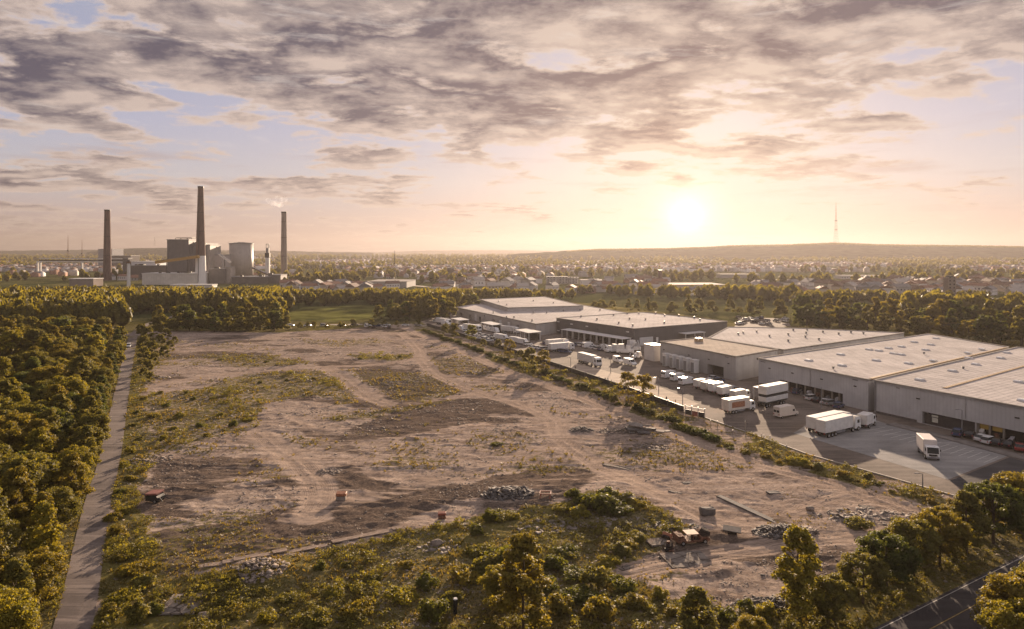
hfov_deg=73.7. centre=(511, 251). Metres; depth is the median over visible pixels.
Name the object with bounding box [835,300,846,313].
deciduous tree
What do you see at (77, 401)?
deciduous tree
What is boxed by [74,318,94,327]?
deciduous tree
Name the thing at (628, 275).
house
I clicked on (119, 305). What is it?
woods
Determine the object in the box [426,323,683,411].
boundary fence
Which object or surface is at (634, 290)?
house
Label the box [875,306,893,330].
deciduous tree
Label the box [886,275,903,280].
house
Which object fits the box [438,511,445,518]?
red box
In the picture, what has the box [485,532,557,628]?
deciduous tree
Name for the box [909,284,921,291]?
house
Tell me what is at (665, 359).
dock shelter
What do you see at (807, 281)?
house
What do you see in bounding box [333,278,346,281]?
house
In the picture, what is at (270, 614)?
shrub
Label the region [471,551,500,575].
shrub
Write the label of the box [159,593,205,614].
slab
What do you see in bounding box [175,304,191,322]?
deciduous tree
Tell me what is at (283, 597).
shrub
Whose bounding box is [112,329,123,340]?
deciduous tree
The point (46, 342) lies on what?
deciduous tree
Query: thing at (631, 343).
machinery
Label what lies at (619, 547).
shrub
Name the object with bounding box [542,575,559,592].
shrub
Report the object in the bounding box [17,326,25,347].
deciduous tree
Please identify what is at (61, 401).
deciduous tree
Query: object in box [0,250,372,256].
hill
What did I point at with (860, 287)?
house
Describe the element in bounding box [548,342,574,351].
semi truck
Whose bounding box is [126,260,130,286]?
white pillar
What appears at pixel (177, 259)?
conveyor
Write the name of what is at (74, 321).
deciduous tree
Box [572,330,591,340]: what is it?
canopy
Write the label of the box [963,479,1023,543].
deciduous tree
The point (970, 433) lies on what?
parked car
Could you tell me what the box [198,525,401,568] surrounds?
concrete strip
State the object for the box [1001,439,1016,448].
parked car
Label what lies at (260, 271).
conveyor
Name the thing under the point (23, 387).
deciduous tree
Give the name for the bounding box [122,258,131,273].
hall
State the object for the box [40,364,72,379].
deciduous tree
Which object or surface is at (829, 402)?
parked car
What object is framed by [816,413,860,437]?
semi truck
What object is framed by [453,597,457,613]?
marker post
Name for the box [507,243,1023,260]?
hill
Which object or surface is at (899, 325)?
deciduous tree
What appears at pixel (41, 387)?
deciduous tree
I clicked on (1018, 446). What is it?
parked car
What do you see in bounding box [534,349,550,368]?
deciduous tree
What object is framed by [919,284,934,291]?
house
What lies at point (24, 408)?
deciduous tree
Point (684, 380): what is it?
delivery van
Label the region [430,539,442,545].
boulder
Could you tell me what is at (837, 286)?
house
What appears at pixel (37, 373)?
deciduous tree
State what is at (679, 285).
sunlit hall
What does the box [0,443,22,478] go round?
deciduous tree
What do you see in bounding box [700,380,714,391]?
box truck
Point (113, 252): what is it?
grey block
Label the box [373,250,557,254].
hill
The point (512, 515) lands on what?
shrub
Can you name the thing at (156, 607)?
shrub
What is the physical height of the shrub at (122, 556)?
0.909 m
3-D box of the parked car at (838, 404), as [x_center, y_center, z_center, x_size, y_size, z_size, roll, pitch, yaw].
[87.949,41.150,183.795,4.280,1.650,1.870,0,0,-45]
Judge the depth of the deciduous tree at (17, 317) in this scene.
335.47 m
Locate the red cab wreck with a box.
[145,489,167,503]
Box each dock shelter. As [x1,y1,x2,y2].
[662,353,670,366]
[669,354,677,368]
[675,356,684,369]
[683,357,691,371]
[690,359,699,373]
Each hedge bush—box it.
[562,378,572,382]
[579,383,588,388]
[601,393,609,398]
[609,393,618,401]
[631,403,642,409]
[639,407,649,413]
[645,408,656,415]
[664,415,671,421]
[670,416,681,423]
[672,423,688,430]
[681,425,696,432]
[689,428,700,435]
[698,428,709,437]
[701,432,721,441]
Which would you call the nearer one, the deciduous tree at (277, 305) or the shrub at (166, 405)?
the shrub at (166, 405)
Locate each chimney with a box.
[103,210,111,280]
[195,186,206,283]
[281,212,286,273]
[658,270,661,278]
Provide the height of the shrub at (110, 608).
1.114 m
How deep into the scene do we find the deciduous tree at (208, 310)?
386.20 m
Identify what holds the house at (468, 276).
on the ground
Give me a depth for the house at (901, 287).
688.04 m
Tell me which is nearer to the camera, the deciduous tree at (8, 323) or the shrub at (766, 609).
the shrub at (766, 609)
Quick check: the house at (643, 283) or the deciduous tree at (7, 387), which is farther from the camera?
the house at (643, 283)
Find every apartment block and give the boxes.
[546,276,557,283]
[558,276,567,283]
[568,277,578,283]
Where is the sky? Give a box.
[0,0,1023,252]
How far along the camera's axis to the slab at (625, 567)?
90.74 m
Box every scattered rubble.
[127,453,173,466]
[153,375,170,378]
[317,467,341,473]
[375,378,424,384]
[417,539,460,554]
[463,370,486,373]
[516,518,571,534]
[548,515,651,528]
[634,521,698,531]
[817,507,910,524]
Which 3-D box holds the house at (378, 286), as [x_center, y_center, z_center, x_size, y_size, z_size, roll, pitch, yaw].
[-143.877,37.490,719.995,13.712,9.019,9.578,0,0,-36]
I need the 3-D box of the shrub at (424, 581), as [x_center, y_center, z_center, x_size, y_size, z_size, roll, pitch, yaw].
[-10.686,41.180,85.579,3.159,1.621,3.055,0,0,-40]
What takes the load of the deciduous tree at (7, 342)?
on the ground
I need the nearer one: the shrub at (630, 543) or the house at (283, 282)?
the shrub at (630, 543)
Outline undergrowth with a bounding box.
[0,344,1023,628]
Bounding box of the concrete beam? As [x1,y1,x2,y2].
[716,495,774,522]
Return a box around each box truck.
[693,378,710,389]
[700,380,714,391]
[708,381,726,393]
[716,384,736,396]
[721,395,755,413]
[729,388,750,397]
[857,411,876,427]
[916,433,940,459]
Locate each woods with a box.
[0,252,1023,268]
[0,261,1023,325]
[566,242,1023,251]
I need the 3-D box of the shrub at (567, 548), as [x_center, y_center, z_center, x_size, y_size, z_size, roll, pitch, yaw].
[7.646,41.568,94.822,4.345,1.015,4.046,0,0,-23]
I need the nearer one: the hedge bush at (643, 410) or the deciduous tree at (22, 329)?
the hedge bush at (643, 410)
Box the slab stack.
[625,422,670,433]
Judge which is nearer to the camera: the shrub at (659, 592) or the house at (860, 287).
the shrub at (659, 592)
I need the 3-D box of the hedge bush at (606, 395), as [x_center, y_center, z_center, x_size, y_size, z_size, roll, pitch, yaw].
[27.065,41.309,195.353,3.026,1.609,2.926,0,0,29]
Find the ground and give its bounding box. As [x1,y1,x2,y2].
[0,255,1023,628]
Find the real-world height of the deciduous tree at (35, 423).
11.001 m
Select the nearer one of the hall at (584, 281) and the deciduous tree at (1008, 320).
the deciduous tree at (1008, 320)
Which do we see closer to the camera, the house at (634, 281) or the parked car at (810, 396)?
the parked car at (810, 396)
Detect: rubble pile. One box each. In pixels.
[231,557,289,583]
[480,485,534,500]
[569,425,593,432]
[596,427,636,433]
[632,442,668,450]
[733,594,789,610]
[751,523,791,539]
[798,525,819,536]
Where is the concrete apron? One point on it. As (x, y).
(888, 448)
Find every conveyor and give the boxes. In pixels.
[155,255,199,272]
[218,253,230,267]
[252,267,267,274]
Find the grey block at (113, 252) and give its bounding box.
[98,249,122,264]
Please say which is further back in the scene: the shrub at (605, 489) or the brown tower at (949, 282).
the brown tower at (949, 282)
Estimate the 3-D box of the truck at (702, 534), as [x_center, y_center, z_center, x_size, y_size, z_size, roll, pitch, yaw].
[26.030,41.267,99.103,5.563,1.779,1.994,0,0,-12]
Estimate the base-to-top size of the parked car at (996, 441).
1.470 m
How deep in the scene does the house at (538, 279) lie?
903.30 m
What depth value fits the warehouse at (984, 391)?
170.19 m
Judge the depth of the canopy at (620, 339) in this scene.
304.64 m
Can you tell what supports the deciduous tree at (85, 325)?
on the ground
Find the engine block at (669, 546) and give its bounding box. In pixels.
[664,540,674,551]
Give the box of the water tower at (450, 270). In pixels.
[447,268,454,274]
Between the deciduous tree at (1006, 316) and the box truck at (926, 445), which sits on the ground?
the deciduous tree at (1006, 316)
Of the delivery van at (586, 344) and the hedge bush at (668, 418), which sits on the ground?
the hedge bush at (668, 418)
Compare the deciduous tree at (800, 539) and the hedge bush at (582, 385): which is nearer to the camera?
the deciduous tree at (800, 539)
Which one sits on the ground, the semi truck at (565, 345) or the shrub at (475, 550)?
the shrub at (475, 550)
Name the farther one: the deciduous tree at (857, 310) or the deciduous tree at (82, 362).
the deciduous tree at (857, 310)
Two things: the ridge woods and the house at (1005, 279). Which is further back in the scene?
the ridge woods
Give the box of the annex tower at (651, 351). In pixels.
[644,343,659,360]
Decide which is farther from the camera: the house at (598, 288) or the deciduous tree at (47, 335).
the house at (598, 288)
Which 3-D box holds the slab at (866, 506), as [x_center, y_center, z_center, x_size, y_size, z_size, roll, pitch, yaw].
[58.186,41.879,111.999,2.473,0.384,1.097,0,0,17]
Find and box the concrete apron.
[794,410,1006,478]
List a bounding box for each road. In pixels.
[312,324,457,325]
[873,554,1023,628]
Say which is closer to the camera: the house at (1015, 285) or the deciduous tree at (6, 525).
the deciduous tree at (6, 525)
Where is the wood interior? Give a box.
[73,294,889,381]
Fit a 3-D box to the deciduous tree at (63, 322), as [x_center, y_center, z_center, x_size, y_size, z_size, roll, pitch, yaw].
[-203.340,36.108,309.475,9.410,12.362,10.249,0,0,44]
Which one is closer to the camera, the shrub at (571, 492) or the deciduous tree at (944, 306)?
the shrub at (571, 492)
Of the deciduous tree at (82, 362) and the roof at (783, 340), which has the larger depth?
the roof at (783, 340)
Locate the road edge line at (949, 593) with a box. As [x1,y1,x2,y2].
[879,557,1022,628]
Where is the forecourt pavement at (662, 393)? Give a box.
[569,364,697,408]
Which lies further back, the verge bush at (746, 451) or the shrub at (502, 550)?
the verge bush at (746, 451)
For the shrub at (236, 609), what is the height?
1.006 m
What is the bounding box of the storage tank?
[229,242,253,275]
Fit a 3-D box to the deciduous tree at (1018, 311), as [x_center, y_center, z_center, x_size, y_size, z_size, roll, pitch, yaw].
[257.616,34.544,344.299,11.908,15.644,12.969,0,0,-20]
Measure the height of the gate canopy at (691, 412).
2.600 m
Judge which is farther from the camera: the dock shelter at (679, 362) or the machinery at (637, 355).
the machinery at (637, 355)
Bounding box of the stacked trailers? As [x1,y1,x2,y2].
[756,381,787,407]
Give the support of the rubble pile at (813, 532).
on the ground
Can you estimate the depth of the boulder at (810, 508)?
110.76 m
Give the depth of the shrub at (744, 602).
79.88 m
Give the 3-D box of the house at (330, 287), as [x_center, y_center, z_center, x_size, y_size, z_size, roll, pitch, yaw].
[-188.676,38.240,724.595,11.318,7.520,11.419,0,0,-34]
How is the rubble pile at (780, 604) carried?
on the ground
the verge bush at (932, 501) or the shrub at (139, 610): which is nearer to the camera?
the shrub at (139, 610)
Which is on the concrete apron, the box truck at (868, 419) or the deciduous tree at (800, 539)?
the box truck at (868, 419)
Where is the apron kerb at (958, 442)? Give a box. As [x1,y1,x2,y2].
[886,424,1022,459]
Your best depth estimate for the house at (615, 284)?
693.96 m
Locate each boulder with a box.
[198,611,210,619]
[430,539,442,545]
[806,506,814,510]
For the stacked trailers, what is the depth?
185.41 m
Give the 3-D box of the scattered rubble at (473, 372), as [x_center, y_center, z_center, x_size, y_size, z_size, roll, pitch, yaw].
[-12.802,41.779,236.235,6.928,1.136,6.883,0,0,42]
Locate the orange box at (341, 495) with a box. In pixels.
[336,491,346,500]
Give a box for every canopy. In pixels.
[451,317,468,323]
[480,321,502,330]
[516,328,540,339]
[561,328,579,338]
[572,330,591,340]
[584,332,603,341]
[597,334,616,344]
[609,336,630,344]
[680,331,704,338]
[685,404,704,418]
[753,386,757,398]
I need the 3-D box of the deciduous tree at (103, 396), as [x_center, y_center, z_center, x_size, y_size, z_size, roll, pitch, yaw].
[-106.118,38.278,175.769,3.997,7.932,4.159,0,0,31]
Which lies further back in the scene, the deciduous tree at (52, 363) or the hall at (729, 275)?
the hall at (729, 275)
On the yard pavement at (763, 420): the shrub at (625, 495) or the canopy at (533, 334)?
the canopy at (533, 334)
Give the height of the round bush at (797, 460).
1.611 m
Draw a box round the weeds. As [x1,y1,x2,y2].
[0,338,1023,628]
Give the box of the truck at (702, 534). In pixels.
[671,527,709,545]
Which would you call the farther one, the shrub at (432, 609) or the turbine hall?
the turbine hall
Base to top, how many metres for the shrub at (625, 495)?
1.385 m
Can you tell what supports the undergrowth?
on the ground
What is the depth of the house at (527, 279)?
846.57 m
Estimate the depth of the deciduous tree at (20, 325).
292.81 m
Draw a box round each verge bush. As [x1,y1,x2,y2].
[723,443,734,446]
[742,449,749,454]
[762,454,771,458]
[803,464,812,468]
[812,465,822,470]
[813,462,823,468]
[835,469,847,475]
[843,475,852,480]
[862,471,874,478]
[921,494,934,498]
[926,497,936,504]
[946,498,955,505]
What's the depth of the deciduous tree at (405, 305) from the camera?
413.46 m
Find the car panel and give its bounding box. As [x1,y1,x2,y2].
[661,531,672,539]
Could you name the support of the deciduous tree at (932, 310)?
on the ground
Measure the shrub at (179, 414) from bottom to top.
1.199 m
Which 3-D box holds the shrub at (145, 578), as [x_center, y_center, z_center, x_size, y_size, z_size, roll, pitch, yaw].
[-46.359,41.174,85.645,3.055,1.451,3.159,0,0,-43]
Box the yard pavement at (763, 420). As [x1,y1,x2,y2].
[421,312,1023,502]
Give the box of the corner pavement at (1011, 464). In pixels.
[950,457,1023,498]
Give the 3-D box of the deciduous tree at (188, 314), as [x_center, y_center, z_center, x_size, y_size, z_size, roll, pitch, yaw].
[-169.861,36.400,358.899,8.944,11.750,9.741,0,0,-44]
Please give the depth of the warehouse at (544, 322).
394.19 m
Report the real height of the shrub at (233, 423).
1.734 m
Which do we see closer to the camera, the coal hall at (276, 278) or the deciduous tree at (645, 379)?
the deciduous tree at (645, 379)
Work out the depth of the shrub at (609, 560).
91.69 m
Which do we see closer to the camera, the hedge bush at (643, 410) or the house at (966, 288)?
the hedge bush at (643, 410)
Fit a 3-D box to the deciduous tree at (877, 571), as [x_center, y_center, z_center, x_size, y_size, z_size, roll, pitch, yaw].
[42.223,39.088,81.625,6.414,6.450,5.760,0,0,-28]
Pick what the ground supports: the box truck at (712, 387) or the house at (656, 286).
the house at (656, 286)
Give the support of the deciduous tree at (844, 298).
on the ground
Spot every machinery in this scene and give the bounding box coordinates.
[601,343,617,352]
[616,343,639,353]
[627,340,640,351]
[629,351,641,358]
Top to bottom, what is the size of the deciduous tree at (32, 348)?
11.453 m
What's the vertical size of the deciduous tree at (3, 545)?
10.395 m
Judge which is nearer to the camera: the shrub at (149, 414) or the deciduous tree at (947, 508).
the deciduous tree at (947, 508)
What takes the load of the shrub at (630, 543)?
on the ground
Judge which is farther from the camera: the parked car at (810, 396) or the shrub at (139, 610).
the parked car at (810, 396)
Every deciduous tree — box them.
[0,318,16,327]
[0,327,25,354]
[0,329,26,356]
[0,356,14,377]
[0,379,20,404]
[0,395,18,409]
[0,409,18,424]
[0,409,36,445]
[0,420,28,453]
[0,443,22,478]
[0,455,51,505]
[0,465,36,528]
[0,486,20,544]
[0,517,25,566]
[0,529,10,583]
[0,557,40,627]
[0,584,41,628]
[1,546,68,603]
[2,314,24,324]
[2,399,33,410]
[5,342,24,353]
[5,377,26,389]
[8,389,31,403]
[8,450,61,492]
[10,355,23,372]
[11,399,61,425]
[12,371,35,382]
[15,323,25,328]
[15,362,29,380]
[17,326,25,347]
[18,426,57,459]
[19,383,33,394]
[19,406,74,438]
[20,349,52,365]
[20,356,42,378]
[21,329,39,350]
[21,500,67,554]
[22,316,38,326]
[22,327,45,341]
[22,366,66,386]
[23,418,58,459]
[24,346,39,364]
[25,392,36,402]
[25,491,58,526]
[28,508,63,553]
[29,379,50,392]
[31,385,45,393]
[32,389,46,403]
[33,336,55,350]
[35,320,54,333]
[35,486,83,523]
[37,333,55,340]
[37,336,55,351]
[38,408,68,453]
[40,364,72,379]
[42,361,68,367]
[43,384,75,419]
[44,375,89,403]
[47,325,63,338]
[48,342,77,354]
[48,348,76,359]
[48,393,75,437]
[49,358,69,365]
[51,338,77,347]
[52,318,73,338]
[53,316,74,328]
[53,452,95,499]
[54,444,95,479]
[59,325,73,337]
[62,335,81,348]
[63,315,76,325]
[64,461,90,480]
[65,392,82,423]
[66,355,93,384]
[66,359,100,377]
[68,425,105,454]
[71,327,90,335]
[71,409,110,445]
[72,328,91,345]
[72,345,99,361]
[73,324,91,331]
[73,425,101,463]
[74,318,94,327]
[74,395,97,429]
[78,334,105,360]
[85,355,102,365]
[85,388,102,408]
[86,328,109,339]
[87,367,116,388]
[87,387,105,412]
[88,381,109,402]
[90,331,102,352]
[91,324,106,345]
[94,316,112,327]
[96,375,111,398]
[98,385,108,409]
[101,324,113,341]
[102,353,119,373]
[102,357,113,368]
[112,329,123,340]
[152,305,163,318]
[157,309,163,326]
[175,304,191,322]
[180,310,197,331]
[200,306,213,325]
[208,311,220,331]
[215,303,227,320]
[232,306,246,321]
[245,303,252,320]
[248,311,255,330]
[265,310,283,331]
[271,302,282,316]
[385,299,394,318]
[399,301,412,319]
[403,301,417,319]
[429,298,440,315]
[437,299,446,317]
[444,301,458,318]
[465,324,476,343]
[467,293,480,304]
[476,564,503,608]
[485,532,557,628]
[504,339,516,358]
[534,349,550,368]
[618,371,639,395]
[632,373,656,403]
[669,585,719,628]
[728,612,771,628]
[771,523,832,617]
[791,295,813,321]
[792,306,805,326]
[798,304,813,327]
[809,572,858,620]
[813,300,824,315]
[813,311,833,328]
[820,309,841,328]
[823,298,834,315]
[828,306,849,329]
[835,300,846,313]
[836,551,892,603]
[838,308,851,329]
[839,295,851,319]
[848,303,873,324]
[854,529,924,586]
[857,304,875,330]
[867,297,881,324]
[873,301,891,324]
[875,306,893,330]
[882,515,945,577]
[886,298,895,323]
[888,299,904,327]
[894,310,909,333]
[904,302,915,319]
[905,316,930,334]
[908,316,929,334]
[909,310,932,322]
[909,506,976,566]
[919,307,936,318]
[923,316,937,333]
[925,306,944,322]
[928,298,950,317]
[933,315,953,335]
[934,504,964,531]
[939,308,960,334]
[942,317,959,336]
[943,489,992,553]
[944,300,964,316]
[955,307,980,325]
[955,320,980,339]
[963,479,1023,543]
[968,569,1023,623]
[970,305,978,319]
[972,319,993,341]
[973,314,996,342]
[973,596,1023,628]
[979,322,1005,342]
[980,300,999,321]
[981,497,999,519]
[983,470,1023,533]
[991,313,1010,343]
[996,309,1009,326]
[997,311,1014,333]
[1005,321,1023,345]
[1009,305,1023,327]
[1009,317,1023,344]
[1010,555,1023,573]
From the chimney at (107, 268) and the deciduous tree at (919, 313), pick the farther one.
the chimney at (107, 268)
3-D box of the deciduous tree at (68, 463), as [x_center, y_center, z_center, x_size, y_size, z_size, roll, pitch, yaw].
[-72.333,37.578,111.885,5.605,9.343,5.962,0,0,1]
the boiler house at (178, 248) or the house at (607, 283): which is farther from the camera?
the boiler house at (178, 248)
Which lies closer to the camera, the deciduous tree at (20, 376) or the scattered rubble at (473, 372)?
the deciduous tree at (20, 376)
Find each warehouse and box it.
[456,303,625,334]
[480,296,583,311]
[556,312,727,345]
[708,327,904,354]
[758,333,1008,410]
[868,347,1023,442]
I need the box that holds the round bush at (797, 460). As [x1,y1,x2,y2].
[786,456,810,466]
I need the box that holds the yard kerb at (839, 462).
[705,417,1023,515]
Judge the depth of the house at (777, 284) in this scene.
672.59 m
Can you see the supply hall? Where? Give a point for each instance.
(405, 283)
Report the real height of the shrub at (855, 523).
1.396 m
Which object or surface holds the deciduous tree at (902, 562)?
on the ground
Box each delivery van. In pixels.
[492,327,499,332]
[498,334,508,338]
[517,338,527,343]
[582,342,595,347]
[612,355,622,362]
[623,357,636,365]
[661,370,675,378]
[669,372,684,380]
[678,376,693,385]
[773,404,798,417]
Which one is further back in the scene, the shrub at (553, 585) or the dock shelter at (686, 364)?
the dock shelter at (686, 364)
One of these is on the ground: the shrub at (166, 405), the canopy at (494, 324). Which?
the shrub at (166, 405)
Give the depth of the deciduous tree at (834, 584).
76.66 m
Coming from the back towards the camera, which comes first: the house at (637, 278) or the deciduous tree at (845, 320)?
the house at (637, 278)
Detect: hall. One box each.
[69,278,103,285]
[112,255,139,265]
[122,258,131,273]
[130,264,166,278]
[131,261,165,264]
[141,271,208,284]
[169,284,217,287]
[215,255,230,267]
[231,275,270,283]
[268,273,286,283]
[368,279,415,287]
[579,279,601,284]
[666,283,724,288]
[716,274,759,277]
[802,285,813,289]
[834,275,878,278]
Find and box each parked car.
[523,341,532,345]
[562,349,571,353]
[713,377,724,381]
[791,388,802,394]
[804,393,815,400]
[812,396,820,402]
[822,398,834,405]
[832,401,844,408]
[951,427,964,436]
[964,429,975,437]
[973,433,985,440]
[980,435,993,444]
[990,437,1004,446]
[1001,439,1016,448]
[1014,442,1023,450]
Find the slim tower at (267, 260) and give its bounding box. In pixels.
[265,244,270,275]
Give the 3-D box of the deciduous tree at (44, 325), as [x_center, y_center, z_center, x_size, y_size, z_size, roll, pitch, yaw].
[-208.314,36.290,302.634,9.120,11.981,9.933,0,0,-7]
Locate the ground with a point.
(372, 489)
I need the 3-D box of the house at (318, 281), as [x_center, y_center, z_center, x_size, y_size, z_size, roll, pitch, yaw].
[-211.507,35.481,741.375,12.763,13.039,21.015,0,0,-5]
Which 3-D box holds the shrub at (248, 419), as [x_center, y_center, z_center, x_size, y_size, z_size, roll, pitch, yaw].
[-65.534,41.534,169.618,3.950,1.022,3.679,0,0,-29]
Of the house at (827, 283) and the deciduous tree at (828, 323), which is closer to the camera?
the deciduous tree at (828, 323)
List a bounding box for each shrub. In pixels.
[100,602,129,617]
[102,511,122,522]
[102,583,146,604]
[107,522,126,535]
[109,552,131,561]
[112,559,155,577]
[113,488,126,492]
[114,505,131,514]
[118,461,127,467]
[118,597,152,626]
[123,475,138,480]
[124,446,136,453]
[128,422,137,426]
[129,573,156,587]
[139,396,147,399]
[146,413,160,416]
[148,601,165,616]
[161,403,170,406]
[174,412,185,417]
[195,422,204,426]
[216,602,245,619]
[220,569,239,579]
[228,419,237,426]
[240,417,256,421]
[255,606,278,625]
[274,592,301,604]
[290,605,331,628]
[313,559,326,570]
[324,585,343,597]
[337,596,376,619]
[338,560,352,568]
[363,572,383,581]
[381,585,419,605]
[398,559,414,568]
[414,570,439,591]
[417,597,451,622]
[440,590,464,605]
[447,562,484,587]
[462,542,494,557]
[469,523,483,535]
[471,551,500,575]
[480,507,498,521]
[482,544,527,563]
[491,442,504,445]
[491,508,515,522]
[508,512,520,519]
[542,553,567,569]
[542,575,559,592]
[547,592,575,614]
[549,543,580,558]
[551,502,570,510]
[559,564,585,583]
[559,584,601,605]
[564,488,580,497]
[568,503,591,518]
[571,492,595,506]
[579,564,607,588]
[581,492,617,512]
[581,594,616,620]
[595,497,633,515]
[597,485,619,496]
[597,554,621,568]
[605,574,637,594]
[606,541,632,557]
[616,491,635,502]
[623,537,638,549]
[623,592,646,611]
[625,499,646,510]
[632,532,646,542]
[651,585,669,600]
[663,604,679,615]
[716,605,738,623]
[736,598,755,611]
[754,599,777,619]
[843,515,874,529]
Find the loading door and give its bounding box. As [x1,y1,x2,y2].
[640,337,652,345]
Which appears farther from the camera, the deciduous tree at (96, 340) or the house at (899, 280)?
the house at (899, 280)
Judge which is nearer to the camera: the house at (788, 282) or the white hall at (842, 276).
the house at (788, 282)
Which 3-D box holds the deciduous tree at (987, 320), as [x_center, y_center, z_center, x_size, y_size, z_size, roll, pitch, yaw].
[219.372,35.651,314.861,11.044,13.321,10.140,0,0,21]
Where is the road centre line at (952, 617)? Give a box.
[930,603,977,628]
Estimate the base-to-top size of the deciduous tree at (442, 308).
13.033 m
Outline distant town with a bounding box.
[0,255,1023,277]
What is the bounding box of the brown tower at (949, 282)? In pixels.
[943,276,956,295]
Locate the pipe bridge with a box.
[36,258,122,270]
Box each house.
[117,274,126,279]
[131,275,137,280]
[166,238,195,271]
[192,242,217,271]
[207,245,220,271]
[209,267,226,283]
[225,266,235,283]
[279,278,297,287]
[286,279,301,288]
[301,282,318,289]
[311,278,322,288]
[319,281,332,290]
[328,284,335,290]
[329,280,341,284]
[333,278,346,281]
[334,284,345,289]
[345,282,358,289]
[358,281,372,290]
[371,283,382,289]
[385,281,399,287]
[432,283,444,288]
[439,274,447,279]
[439,280,455,287]
[443,283,451,289]
[457,276,465,282]
[459,282,472,288]
[461,284,471,288]
[465,273,477,278]
[471,276,484,285]
[485,277,495,285]
[486,281,504,288]
[500,276,514,286]
[512,276,522,283]
[516,282,528,288]
[521,276,535,282]
[529,281,537,290]
[530,275,541,283]
[545,281,558,289]
[565,284,576,292]
[585,285,596,292]
[593,284,601,291]
[602,280,617,286]
[612,282,629,292]
[624,273,637,278]
[629,277,644,281]
[629,278,637,286]
[632,287,653,294]
[635,274,651,279]
[637,280,655,286]
[651,278,667,284]
[652,284,662,292]
[688,286,701,294]
[760,281,782,287]
[783,278,791,285]
[789,278,800,284]
[800,277,815,285]
[814,278,835,289]
[815,285,828,291]
[831,281,843,290]
[843,281,857,290]
[855,282,879,290]
[862,280,882,286]
[864,277,884,282]
[880,283,892,293]
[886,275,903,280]
[889,282,911,293]
[892,277,908,282]
[905,279,928,285]
[906,280,917,284]
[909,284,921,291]
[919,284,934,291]
[925,276,936,284]
[963,285,975,292]
[967,282,989,291]
[971,275,984,278]
[980,277,998,282]
[982,285,997,294]
[992,281,1013,287]
[996,277,1008,281]
[996,285,1005,291]
[1004,286,1023,294]
[1007,283,1023,287]
[1009,278,1023,281]
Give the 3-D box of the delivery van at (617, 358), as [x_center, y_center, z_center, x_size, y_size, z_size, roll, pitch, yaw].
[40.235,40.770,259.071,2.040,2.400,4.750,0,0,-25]
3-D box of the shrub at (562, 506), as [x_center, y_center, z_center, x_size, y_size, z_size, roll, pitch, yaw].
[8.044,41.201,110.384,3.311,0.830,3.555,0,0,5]
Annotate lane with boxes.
[52,316,171,628]
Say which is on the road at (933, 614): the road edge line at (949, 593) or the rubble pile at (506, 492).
the road edge line at (949, 593)
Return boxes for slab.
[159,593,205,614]
[566,525,577,529]
[603,463,630,469]
[619,564,631,570]
[639,445,660,450]
[645,537,670,546]
[659,550,711,568]
[723,524,740,534]
[766,490,780,494]
[858,504,874,508]
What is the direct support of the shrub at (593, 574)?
on the ground
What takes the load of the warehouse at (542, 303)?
on the yard pavement at (763, 420)
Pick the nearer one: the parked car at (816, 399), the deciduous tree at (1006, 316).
the parked car at (816, 399)
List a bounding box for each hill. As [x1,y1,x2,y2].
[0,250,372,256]
[87,248,226,257]
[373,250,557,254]
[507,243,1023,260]
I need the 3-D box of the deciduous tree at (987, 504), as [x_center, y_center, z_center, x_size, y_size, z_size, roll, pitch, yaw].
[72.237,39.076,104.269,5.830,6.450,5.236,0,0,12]
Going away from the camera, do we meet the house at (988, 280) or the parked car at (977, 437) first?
the parked car at (977, 437)
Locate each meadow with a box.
[284,305,387,321]
[466,298,734,325]
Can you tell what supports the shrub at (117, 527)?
on the ground
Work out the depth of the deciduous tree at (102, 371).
200.40 m
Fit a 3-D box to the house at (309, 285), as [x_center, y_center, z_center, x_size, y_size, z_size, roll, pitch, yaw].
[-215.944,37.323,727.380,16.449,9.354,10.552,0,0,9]
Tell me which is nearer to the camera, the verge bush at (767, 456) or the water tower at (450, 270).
the verge bush at (767, 456)
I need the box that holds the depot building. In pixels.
[659,337,777,380]
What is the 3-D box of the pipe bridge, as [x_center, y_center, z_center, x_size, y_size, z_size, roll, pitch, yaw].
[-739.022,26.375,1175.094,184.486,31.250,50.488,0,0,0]
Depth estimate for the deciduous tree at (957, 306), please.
365.70 m
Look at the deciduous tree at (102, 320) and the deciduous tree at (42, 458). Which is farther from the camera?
the deciduous tree at (102, 320)
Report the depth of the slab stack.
155.63 m
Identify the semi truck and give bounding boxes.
[435,317,450,323]
[462,323,481,331]
[501,325,519,333]
[545,338,568,345]
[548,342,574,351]
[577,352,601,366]
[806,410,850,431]
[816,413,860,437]
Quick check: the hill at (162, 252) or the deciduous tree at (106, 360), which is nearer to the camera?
the deciduous tree at (106, 360)
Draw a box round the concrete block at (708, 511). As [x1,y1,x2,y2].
[699,506,715,515]
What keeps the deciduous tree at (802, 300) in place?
on the ground

